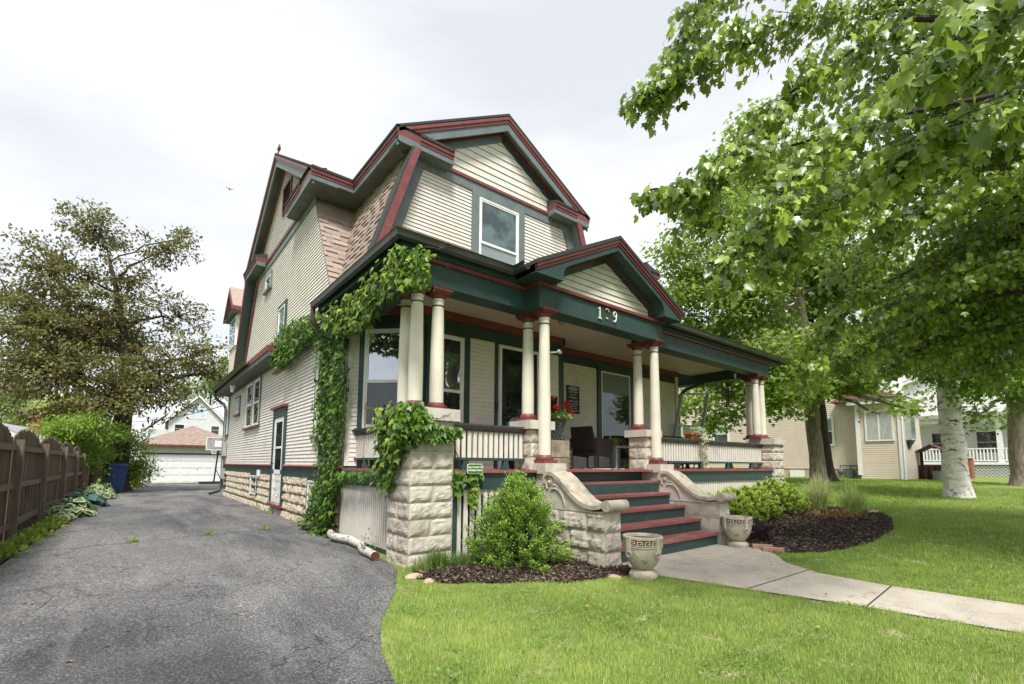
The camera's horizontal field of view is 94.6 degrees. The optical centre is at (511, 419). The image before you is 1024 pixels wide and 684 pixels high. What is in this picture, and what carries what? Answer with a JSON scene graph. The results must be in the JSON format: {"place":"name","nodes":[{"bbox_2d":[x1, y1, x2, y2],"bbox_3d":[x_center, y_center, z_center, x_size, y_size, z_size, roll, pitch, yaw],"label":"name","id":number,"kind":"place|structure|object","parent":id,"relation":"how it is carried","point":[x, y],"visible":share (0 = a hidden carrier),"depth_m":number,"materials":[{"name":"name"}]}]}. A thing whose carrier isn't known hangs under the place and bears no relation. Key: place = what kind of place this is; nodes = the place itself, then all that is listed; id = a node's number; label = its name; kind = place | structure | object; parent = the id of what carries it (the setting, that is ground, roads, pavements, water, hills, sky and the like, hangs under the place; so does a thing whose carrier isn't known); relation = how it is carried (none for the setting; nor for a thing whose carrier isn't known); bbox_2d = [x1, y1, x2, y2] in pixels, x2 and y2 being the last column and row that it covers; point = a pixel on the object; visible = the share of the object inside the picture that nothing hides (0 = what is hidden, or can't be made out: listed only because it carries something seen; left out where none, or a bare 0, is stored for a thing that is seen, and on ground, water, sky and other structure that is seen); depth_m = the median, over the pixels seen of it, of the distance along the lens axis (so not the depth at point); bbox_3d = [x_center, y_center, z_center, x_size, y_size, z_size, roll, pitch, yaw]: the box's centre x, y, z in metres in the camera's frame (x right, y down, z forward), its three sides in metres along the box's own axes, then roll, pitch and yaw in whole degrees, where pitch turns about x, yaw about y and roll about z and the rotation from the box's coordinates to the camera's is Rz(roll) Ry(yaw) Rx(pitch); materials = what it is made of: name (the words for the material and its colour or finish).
{"place":"outdoors","nodes":[
{"label":"outdoors","id":0,"kind":"place"},
{"bbox_2d":[0,493,117,563],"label":"soil strip","id":1,"kind":"object","parent":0,"point":[5,560],"visible":0.12,"depth_m":8.04,"materials":[{"name":"brown soil"}]},
{"bbox_2d":[0,541,32,559],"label":"weed","id":2,"kind":"object","parent":1,"relation":"on","point":[4,549],"visible":1,"depth_m":5.97,"materials":[{"name":"green plant"}]},
{"bbox_2d":[0,533,43,547],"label":"weed","id":3,"kind":"object","parent":1,"relation":"on","point":[22,537],"visible":0.89,"depth_m":6.76,"materials":[{"name":"green plant"}]},
{"bbox_2d":[17,526,56,537],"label":"weed","id":4,"kind":"object","parent":1,"relation":"on","point":[29,530],"visible":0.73,"depth_m":7.55,"materials":[{"name":"green plant"}]},
{"bbox_2d":[23,518,66,529],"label":"weed","id":5,"kind":"object","parent":1,"relation":"on","point":[47,525],"visible":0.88,"depth_m":8.32,"materials":[{"name":"green plant"}]},
{"bbox_2d":[37,516,68,524],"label":"weed","id":6,"kind":"object","parent":1,"relation":"on","point":[49,519],"visible":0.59,"depth_m":9.04,"materials":[{"name":"green plant"}]},
{"bbox_2d":[43,497,97,519],"bbox_3d":[-9.799,2.004,10.481,1.038,0.550,1.783,5,-7,-38],"label":"hosta","id":7,"kind":"object","parent":1,"relation":"on","point":[76,507],"visible":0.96,"depth_m":10.25,"materials":[{"name":"green plant"}]},
{"bbox_2d":[64,490,109,507],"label":"hosta","id":8,"kind":"object","parent":1,"relation":"on","point":[95,500],"visible":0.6,"depth_m":12.55,"materials":[{"name":"blue plant"}]},
{"bbox_2d":[83,465,97,487],"bbox_3d":[-16.433,2.411,18.414,0.137,1.260,0.609,0,-5,-1],"label":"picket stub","id":9,"kind":"object","parent":1,"relation":"on","point":[94,478],"visible":0.54,"depth_m":18.32,"materials":[{"name":"brown wood"}]},
{"bbox_2d":[80,483,121,498],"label":"hosta","id":10,"kind":"object","parent":1,"relation":"on","point":[107,492],"visible":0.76,"depth_m":15.11,"materials":[{"name":"green plant"}]},
{"bbox_2d":[102,464,129,492],"bbox_3d":[-16.514,2.455,19.678,0.878,1.237,0.790,-3,-6,31],"label":"wheelie bin","id":11,"kind":"object","parent":1,"relation":"on","point":[116,478],"visible":0.66,"depth_m":19.45,"materials":[{"name":"blue plastic"}]},
{"bbox_2d":[0,483,397,683],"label":"driveway","id":12,"kind":"structure","parent":0,"point":[171,604],"depth_m":4.19,"materials":[{"name":"grey asphalt"}]},
{"bbox_2d":[198,437,222,483],"bbox_3d":[-22.117,3.074,35.339,1.900,3.460,1.898,5,-7,-38],"label":"basketball hoop","id":13,"kind":"object","parent":12,"relation":"on","point":[214,443],"visible":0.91,"depth_m":35.03,"materials":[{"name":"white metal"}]},
{"bbox_2d":[327,528,379,560],"bbox_3d":[-2.341,1.776,6.850,0.233,0.132,2.367,4,-7,-36],"label":"birch log","id":14,"kind":"object","parent":12,"relation":"on","point":[370,553],"visible":0.91,"depth_m":6.70,"materials":[{"name":"white wood"}]},
{"bbox_2d":[0,0,1021,459],"label":"sky","id":15,"kind":"structure","parent":0,"point":[149,110],"materials":[{"name":"white"}]},
{"bbox_2d":[91,476,1023,683],"bbox_3d":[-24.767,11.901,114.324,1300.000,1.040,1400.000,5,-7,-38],"label":"lawn","id":16,"kind":"structure","parent":0,"point":[1004,481],"depth_m":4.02,"materials":[{"name":"green plant"}]},
{"bbox_2d":[2,413,44,441],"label":"house","id":17,"kind":"structure","parent":16,"relation":"on","point":[14,429],"depth_m":29.76,"materials":[{"name":"grey"}]},
{"bbox_2d":[0,367,58,419],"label":"tree","id":18,"kind":"object","parent":16,"relation":"on","point":[10,402],"visible":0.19,"depth_m":51.30,"materials":[{"name":"green plant"}]},
{"bbox_2d":[0,392,60,426],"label":"tree","id":19,"kind":"object","parent":16,"relation":"on","point":[16,422],"visible":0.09,"depth_m":44.90,"materials":[{"name":"green plant"}]},
{"bbox_2d":[0,421,85,541],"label":"board fence","id":20,"kind":"object","parent":16,"relation":"on","point":[36,476],"visible":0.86,"depth_m":8.81,"materials":[{"name":"brown wood"}]},
{"bbox_2d":[19,387,103,426],"bbox_3d":[-37.235,1.371,39.763,6.386,8.225,5.828,5,-7,-38],"label":"tree","id":21,"kind":"object","parent":16,"relation":"on","point":[43,403],"visible":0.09,"depth_m":38.64,"materials":[{"name":"green plant"}]},
{"bbox_2d":[24,406,164,488],"bbox_3d":[-17.799,1.447,20.839,4.069,3.590,8.968,4,-6,-33],"label":"bush","id":22,"kind":"object","parent":16,"relation":"on","point":[90,440],"visible":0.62,"depth_m":18.88,"materials":[{"name":"green plant"}]},
{"bbox_2d":[0,197,228,491],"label":"broad tree","id":23,"kind":"object","parent":16,"relation":"on","point":[55,366],"visible":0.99,"depth_m":21.36,"materials":[{"name":"green plant"}]},
{"bbox_2d":[138,426,222,483],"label":"garage","id":24,"kind":"structure","parent":16,"relation":"on","point":[185,456],"depth_m":37.64,"materials":[{"name":"beige paint"}]},
{"bbox_2d":[141,454,220,483],"bbox_3d":[-25.597,3.947,37.844,6.300,2.240,0.130,5,-7,-38],"label":"garage door","id":25,"kind":"structure","parent":24,"relation":"in","point":[177,468],"depth_m":37.52,"materials":[{"name":"white paint"}]},
{"bbox_2d":[143,394,223,437],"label":"white house","id":26,"kind":"structure","parent":16,"relation":"on","point":[212,420],"depth_m":57.99,"materials":[{"name":"grey wood"}]},
{"bbox_2d":[189,406,206,418],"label":"arched window","id":27,"kind":"structure","parent":26,"relation":"in","point":[200,415],"depth_m":58.02,"materials":[{"name":"white glass"}]},
{"bbox_2d":[163,353,228,406],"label":"tree","id":28,"kind":"object","parent":16,"relation":"on","point":[210,384],"visible":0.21,"depth_m":74.39,"materials":[{"name":"green plant"}]},
{"bbox_2d":[405,573,422,579],"bbox_3d":[-1.061,1.704,5.114,0.220,0.076,0.157,9,-10,-59],"label":"edging stone","id":29,"kind":"object","parent":16,"relation":"on","point":[412,576],"visible":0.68,"depth_m":5.06,"materials":[{"name":"beige stone"}]},
{"bbox_2d":[208,114,787,567],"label":"house","id":30,"kind":"structure","parent":16,"relation":"on","point":[516,328],"depth_m":8.85,"materials":[{"name":"beige paint"}]},
{"bbox_2d":[224,397,230,435],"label":"window","id":31,"kind":"structure","parent":30,"relation":"in","point":[229,399],"depth_m":17.49,"materials":[{"name":"grey paint"}]},
{"bbox_2d":[233,395,240,416],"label":"window","id":32,"kind":"structure","parent":30,"relation":"in","point":[238,399],"depth_m":16.04,"materials":[{"name":"grey glass"}]},
{"bbox_2d":[242,379,253,430],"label":"window","id":33,"kind":"structure","parent":30,"relation":"in","point":[249,386],"depth_m":14.54,"materials":[{"name":"grey paint"}]},
{"bbox_2d":[249,473,257,494],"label":"window","id":34,"kind":"structure","parent":30,"relation":"in","point":[255,487],"depth_m":13.17,"materials":[{"name":"white paint"}]},
{"bbox_2d":[249,373,262,428],"bbox_3d":[-7.384,-0.514,13.629,0.090,1.495,1.110,5,-7,-38],"label":"window","id":35,"kind":"structure","parent":30,"relation":"in","point":[257,385],"depth_m":13.59,"materials":[{"name":"grey paint"}]},
{"bbox_2d":[262,269,272,295],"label":"window","id":36,"kind":"structure","parent":30,"relation":"in","point":[268,279],"depth_m":13.30,"materials":[{"name":"glass"}]},
{"bbox_2d":[270,416,283,502],"bbox_3d":[-5.561,0.960,11.174,0.114,2.050,0.980,5,-7,-38],"label":"side door","id":37,"kind":"structure","parent":30,"relation":"in","point":[279,422],"depth_m":11.24,"materials":[{"name":"white paint"}]},
{"bbox_2d":[272,298,287,374],"bbox_3d":[-5.765,-2.047,11.756,0.090,1.755,0.900,5,-7,-38],"label":"window","id":38,"kind":"structure","parent":30,"relation":"in","point":[282,309],"depth_m":11.78,"materials":[{"name":"glass"}]},
{"bbox_2d":[306,477,319,509],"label":"window","id":39,"kind":"structure","parent":30,"relation":"in","point":[309,479],"depth_m":9.09,"materials":[{"name":"white paint"}]},
{"bbox_2d":[309,340,334,438],"bbox_3d":[-3.530,-0.535,8.800,0.090,1.775,1.040,5,-7,-38],"label":"window","id":40,"kind":"structure","parent":30,"relation":"in","point":[311,437],"depth_m":9.05,"materials":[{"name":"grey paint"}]},
{"bbox_2d":[268,243,460,538],"bbox_3d":[-3.180,-0.104,8.479,1.099,4.422,7.912,5,-7,-38],"label":"climbing ivy","id":41,"kind":"object","parent":30,"relation":"attached to","point":[401,280],"visible":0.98,"depth_m":7.73,"materials":[{"name":"green plant"}]},
{"bbox_2d":[362,402,387,468],"bbox_3d":[-2.191,0.254,7.575,0.374,1.061,0.030,1,-5,-4],"label":"garden trellis","id":42,"kind":"object","parent":30,"relation":"on","point":[365,407],"visible":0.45,"depth_m":7.59,"materials":[{"name":"wood"}]},
{"bbox_2d":[354,323,399,431],"bbox_3d":[-2.125,-0.700,7.813,0.920,1.815,0.090,0,-5,6],"label":"window","id":43,"kind":"structure","parent":30,"relation":"in","point":[378,361],"depth_m":7.85,"materials":[{"name":"glass"}]},
{"bbox_2d":[367,401,485,509],"bbox_3d":[-1.065,0.491,6.193,1.452,1.390,1.157,5,-7,-38],"label":"pier ivy","id":44,"kind":"object","parent":30,"relation":"attached to","point":[416,427],"visible":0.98,"depth_m":5.83,"materials":[{"name":"green plant"}]},
{"bbox_2d":[425,326,468,444],"bbox_3d":[-1.092,-0.565,8.054,0.880,1.965,0.090,5,-7,-38],"label":"window","id":45,"kind":"structure","parent":30,"relation":"in","point":[456,344],"depth_m":8.17,"materials":[{"name":"glass"}]},
{"bbox_2d":[467,464,482,473],"bbox_3d":[-0.479,0.642,6.151,0.245,0.130,0.010,5,-7,-38],"label":"lawn sign","id":46,"kind":"object","parent":30,"relation":"attached to","point":[474,468],"visible":1,"depth_m":6.14,"materials":[{"name":"plastic"}]},
{"bbox_2d":[471,186,524,264],"bbox_3d":[-0.274,-3.759,9.941,1.380,1.880,0.050,5,-7,-38],"label":"window","id":47,"kind":"structure","parent":30,"relation":"in","point":[497,224],"depth_m":9.93,"materials":[{"name":"glass"}]},
{"bbox_2d":[497,344,538,468],"bbox_3d":[0.158,-0.222,9.022,1.000,2.310,0.102,5,-7,-38],"label":"front door","id":48,"kind":"structure","parent":30,"relation":"in","point":[509,358],"depth_m":8.94,"materials":[{"name":"white paint"}]},
{"bbox_2d":[551,440,568,468],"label":"stone block","id":49,"kind":"structure","parent":30,"relation":"on","point":[560,451],"depth_m":8.13,"materials":[{"name":"beige stone"}]},
{"bbox_2d":[551,418,566,439],"bbox_3d":[0.757,0.181,8.326,0.433,0.383,0.433,5,-7,-38],"label":"planter","id":50,"kind":"object","parent":49,"relation":"on","point":[557,433],"visible":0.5,"depth_m":8.17,"materials":[{"name":"black plastic"}]},
{"bbox_2d":[551,395,573,419],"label":"geranium","id":51,"kind":"object","parent":50,"relation":"in","point":[559,413],"visible":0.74,"depth_m":8.27,"materials":[{"name":"red plant"}]},
{"bbox_2d":[566,385,579,413],"bbox_3d":[1.384,-0.447,10.706,0.400,0.630,0.022,5,-7,-38],"label":"wall sign","id":52,"kind":"object","parent":30,"relation":"attached to","point":[572,394],"visible":0.88,"depth_m":10.70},
{"bbox_2d":[596,365,632,466],"bbox_3d":[2.552,-0.043,11.610,1.340,2.430,0.050,5,-7,-38],"label":"door","id":53,"kind":"structure","parent":30,"relation":"in","point":[614,386],"depth_m":11.58,"materials":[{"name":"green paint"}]},
{"bbox_2d":[569,468,682,468],"bbox_3d":[2.312,1.050,10.144,2.600,0.012,1.400,5,-7,-38],"label":"rug","id":54,"kind":"object","parent":30,"relation":"on","point":[611,468],"visible":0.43,"depth_m":9.16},
{"bbox_2d":[570,426,612,467],"bbox_3d":[1.577,0.578,9.517,0.620,0.827,0.710,-4,-7,41],"label":"wicker chair","id":55,"kind":"object","parent":54,"relation":"on","point":[585,442],"visible":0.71,"depth_m":9.32,"materials":[{"name":"brown wicker"}]},
{"bbox_2d":[594,445,628,467],"bbox_3d":[2.212,0.820,10.213,0.620,0.485,0.620,5,-7,-38],"label":"patio table","id":56,"kind":"object","parent":54,"relation":"on","point":[615,447],"visible":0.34,"depth_m":9.86,"materials":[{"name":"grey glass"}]},
{"bbox_2d":[620,443,628,467],"bbox_3d":[2.975,0.723,10.962,0.710,0.827,0.620,4,-7,-37],"label":"wicker chair","id":57,"kind":"object","parent":54,"relation":"on","point":[624,454],"visible":0.12,"depth_m":10.95,"materials":[{"name":"brown wicker"}]},
{"bbox_2d":[672,393,708,467],"bbox_3d":[4.993,0.279,13.402,1.671,2.213,0.433,5,-7,-38],"label":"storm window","id":58,"kind":"structure","parent":30,"relation":"on","point":[676,424],"depth_m":13.21,"materials":[{"name":"metal"}]},
{"bbox_2d":[683,432,700,438],"bbox_3d":[3.871,0.352,10.110,0.440,0.145,0.200,5,-7,-38],"label":"terracotta trough","id":59,"kind":"object","parent":30,"relation":"on","point":[688,435],"visible":0.82,"depth_m":10.00,"materials":[{"name":"orange ceramic"}]},
{"bbox_2d":[689,426,710,468],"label":"trailing plant","id":60,"kind":"object","parent":59,"relation":"in","point":[705,448],"visible":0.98,"depth_m":10.06,"materials":[{"name":"silver plant"}]},
{"bbox_2d":[725,370,729,412],"bbox_3d":[5.509,-0.811,12.112,0.100,1.290,0.100,5,-7,-38],"label":"wind chime","id":61,"kind":"object","parent":30,"relation":"hanging from","point":[727,395],"visible":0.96,"depth_m":12.08,"materials":[{"name":"black metal"}]},
{"bbox_2d":[1,496,1006,673],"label":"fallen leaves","id":62,"kind":"object","parent":16,"relation":"on","point":[536,578],"visible":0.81,"depth_m":4.47,"materials":[{"name":"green plant"}]},
{"bbox_2d":[413,550,632,583],"bbox_3d":[0.083,1.770,5.634,2.480,0.060,2.020,5,-7,-38],"label":"mulch bed","id":63,"kind":"object","parent":16,"relation":"on","point":[513,581],"visible":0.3,"depth_m":5.38,"materials":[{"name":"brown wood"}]},
{"bbox_2d":[405,555,434,572],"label":"grass tuft","id":64,"kind":"object","parent":63,"relation":"on","point":[415,567],"visible":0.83,"depth_m":5.35,"materials":[{"name":"green plant"}]},
{"bbox_2d":[418,543,457,569],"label":"grass tuft","id":65,"kind":"object","parent":63,"relation":"on","point":[440,560],"visible":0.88,"depth_m":5.52,"materials":[{"name":"green plant"}]},
{"bbox_2d":[449,546,478,567],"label":"grass tuft","id":66,"kind":"object","parent":63,"relation":"on","point":[459,559],"visible":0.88,"depth_m":5.68,"materials":[{"name":"green plant"}]},
{"bbox_2d":[460,469,578,573],"bbox_3d":[0.077,1.306,5.983,1.456,1.363,1.470,5,-7,-38],"label":"cone shrub","id":67,"kind":"object","parent":63,"relation":"on","point":[514,524],"visible":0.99,"depth_m":5.80,"materials":[{"name":"green plant"}]},
{"bbox_2d":[622,533,662,579],"bbox_3d":[1.492,1.553,5.385,0.463,0.462,0.463,1,-6,-11],"label":"stone urn","id":68,"kind":"object","parent":16,"relation":"on","point":[643,551],"visible":1,"depth_m":5.24,"materials":[{"name":"stone"}]},
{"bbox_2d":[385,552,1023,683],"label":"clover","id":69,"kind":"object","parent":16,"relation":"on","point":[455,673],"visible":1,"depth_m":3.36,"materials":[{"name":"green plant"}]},
{"bbox_2d":[638,90,936,483],"bbox_3d":[11.415,-5.104,18.996,12.668,15.723,6.984,1,-5,-10],"label":"tall maple","id":70,"kind":"object","parent":16,"relation":"on","point":[745,310],"visible":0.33,"depth_m":18.44,"materials":[{"name":"green plant"}]},
{"bbox_2d":[678,316,926,480],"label":"tan house","id":71,"kind":"structure","parent":16,"relation":"on","point":[877,446],"depth_m":26.48,"materials":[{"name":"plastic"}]},
{"bbox_2d":[713,424,729,441],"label":"window","id":72,"kind":"structure","parent":71,"relation":"in","point":[727,437],"depth_m":32.34,"materials":[{"name":"white paint"}]},
{"bbox_2d":[790,470,804,476],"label":"basement window","id":73,"kind":"structure","parent":71,"relation":"in","point":[795,473],"depth_m":28.57,"materials":[{"name":"white paint"}]},
{"bbox_2d":[827,416,834,445],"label":"window","id":74,"kind":"structure","parent":71,"relation":"in","point":[830,419],"depth_m":27.29,"materials":[{"name":"white glass"}]},
{"bbox_2d":[864,409,894,440],"bbox_3d":[19.475,0.322,25.087,0.075,1.650,1.250,5,-7,-38],"label":"window","id":75,"kind":"structure","parent":71,"relation":"in","point":[879,428],"depth_m":25.04,"materials":[{"name":"white glass"}]},
{"bbox_2d":[904,415,915,440],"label":"bay window","id":76,"kind":"structure","parent":71,"relation":"in","point":[910,430],"depth_m":24.73,"materials":[{"name":"grey paint"}]},
{"bbox_2d":[756,255,856,481],"bbox_3d":[13.809,-2.781,21.692,6.451,11.741,4.730,1,-5,-2],"label":"dark maple","id":77,"kind":"object","parent":16,"relation":"on","point":[831,474],"visible":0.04,"depth_m":21.44,"materials":[{"name":"brown plant"}]},
{"bbox_2d":[617,0,1023,410],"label":"maple","id":78,"kind":"object","parent":16,"relation":"on","point":[962,283],"visible":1,"depth_m":4.41,"materials":[{"name":"green plant"}]},
{"bbox_2d":[746,506,895,552],"bbox_3d":[5.832,2.080,9.603,6.650,0.261,3.100,5,-7,-38],"label":"mulch bed","id":79,"kind":"object","parent":16,"relation":"on","point":[786,545],"visible":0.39,"depth_m":8.55,"materials":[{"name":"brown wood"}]},
{"bbox_2d":[707,488,763,524],"bbox_3d":[4.102,1.728,9.340,1.619,0.742,1.645,5,-7,-38],"label":"shrub","id":80,"kind":"object","parent":79,"relation":"on","point":[737,506],"visible":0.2,"depth_m":9.01,"materials":[{"name":"green plant"}]},
{"bbox_2d":[723,485,786,520],"bbox_3d":[4.961,1.760,10.233,1.714,0.755,1.699,5,-7,-38],"label":"shrub","id":81,"kind":"object","parent":79,"relation":"on","point":[766,505],"visible":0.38,"depth_m":9.82,"materials":[{"name":"green plant"}]},
{"bbox_2d":[745,517,779,541],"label":"purple coral bells","id":82,"kind":"object","parent":79,"relation":"on","point":[764,530],"visible":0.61,"depth_m":7.87,"materials":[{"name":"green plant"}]},
{"bbox_2d":[752,544,772,548],"bbox_3d":[3.818,1.947,7.211,0.270,0.075,0.100,-1,-6,19],"label":"edging brick","id":83,"kind":"object","parent":79,"relation":"on","point":[756,546],"visible":0.71,"depth_m":7.19,"materials":[{"name":"orange brick"}]},
{"bbox_2d":[763,546,784,553],"bbox_3d":[3.852,1.923,6.964,0.270,0.075,0.100,-2,-6,24],"label":"edging brick","id":84,"kind":"object","parent":79,"relation":"on","point":[772,549],"visible":0.86,"depth_m":6.93,"materials":[{"name":"orange brick"}]},
{"bbox_2d":[750,476,811,513],"bbox_3d":[6.006,1.748,11.105,1.767,0.870,1.825,5,-7,-38],"label":"shrub","id":85,"kind":"object","parent":79,"relation":"on","point":[773,487],"visible":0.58,"depth_m":10.68,"materials":[{"name":"green plant"}]},
{"bbox_2d":[794,473,839,510],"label":"ornamental grass","id":86,"kind":"object","parent":79,"relation":"on","point":[818,499],"depth_m":11.36,"materials":[{"name":"green plant"}]},
{"bbox_2d":[805,507,872,520],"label":"russet groundcover","id":87,"kind":"object","parent":79,"relation":"on","point":[837,513],"visible":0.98,"depth_m":10.25,"materials":[{"name":"brown plant"}]},
{"bbox_2d":[826,479,890,513],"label":"ornamental grass","id":88,"kind":"object","parent":79,"relation":"on","point":[854,502],"depth_m":10.74,"materials":[{"name":"green plant"}]},
{"bbox_2d":[837,465,857,477],"bbox_3d":[18.776,2.967,26.459,0.240,0.833,0.995,5,-7,-38],"label":"gas meter","id":89,"kind":"object","parent":16,"relation":"on","point":[850,472],"visible":0.97,"depth_m":26.33,"materials":[{"name":"grey metal"}]},
{"bbox_2d":[776,476,1023,590],"bbox_3d":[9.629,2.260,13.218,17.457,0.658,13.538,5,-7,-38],"label":"grass","id":90,"kind":"structure","parent":16,"relation":"on","point":[947,522],"depth_m":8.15,"materials":[{"name":"green plant"}]},
{"bbox_2d":[915,444,941,479],"bbox_3d":[22.899,2.321,25.663,1.500,1.920,1.500,5,-7,-38],"label":"wishing well","id":91,"kind":"object","parent":16,"relation":"on","point":[926,471],"visible":0.42,"depth_m":25.52,"materials":[{"name":"brown wood"}]},
{"bbox_2d":[856,235,1023,497],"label":"birch tree","id":92,"kind":"object","parent":16,"relation":"on","point":[955,468],"visible":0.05,"depth_m":13.60,"materials":[{"name":"white plant"}]},
{"bbox_2d":[903,375,1009,476],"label":"porch house","id":93,"kind":"structure","parent":16,"relation":"on","point":[988,450],"depth_m":38.82,"materials":[{"name":"white paint"}]},
{"bbox_2d":[931,432,941,453],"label":"window","id":94,"kind":"structure","parent":93,"relation":"in","point":[935,437],"depth_m":41.14,"materials":[{"name":"white paint"}]},
{"bbox_2d":[975,430,997,453],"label":"window","id":95,"kind":"structure","parent":93,"relation":"in","point":[988,440],"depth_m":38.72,"materials":[{"name":"white paint"}]},
{"bbox_2d":[910,360,1023,485],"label":"street tree","id":96,"kind":"object","parent":16,"relation":"on","point":[1014,415],"visible":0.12,"depth_m":19.84,"materials":[{"name":"green plant"}]},
{"bbox_2d":[968,457,974,478],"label":"brick pillar","id":97,"kind":"structure","parent":16,"relation":"on","point":[971,467],"depth_m":29.16,"materials":[{"name":"brick"}]},
{"bbox_2d":[567,449,572,468],"bbox_3d":[0.894,0.715,8.582,0.290,0.370,0.290,5,-7,-38],"label":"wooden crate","id":98,"kind":"object","parent":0,"point":[570,457],"visible":0.2,"depth_m":8.54,"materials":[{"name":"brown wood"}]},
{"bbox_2d":[662,436,708,468],"bbox_3d":[3.965,0.801,11.793,2.140,0.840,0.780,5,-7,-38],"label":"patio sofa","id":99,"kind":"object","parent":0,"point":[683,464],"visible":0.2,"depth_m":12.17,"materials":[{"name":"wicker"}]},
{"bbox_2d":[622,544,1023,632],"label":"front path","id":100,"kind":"structure","parent":0,"point":[704,564],"depth_m":4.99,"materials":[{"name":"concrete"}]},
{"bbox_2d":[721,515,752,547],"bbox_3d":[3.548,1.761,7.446,0.463,0.462,0.463,0,-5,9],"label":"stone urn","id":101,"kind":"object","parent":100,"relation":"on","point":[737,529],"visible":1,"depth_m":7.30,"materials":[{"name":"stone"}]},
{"bbox_2d":[932,471,942,479],"bbox_3d":[22.439,2.958,24.889,0.500,0.500,0.487,5,-7,-38],"label":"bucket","id":102,"kind":"object","parent":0,"point":[937,475],"visible":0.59,"depth_m":24.75,"materials":[{"name":"plastic"}]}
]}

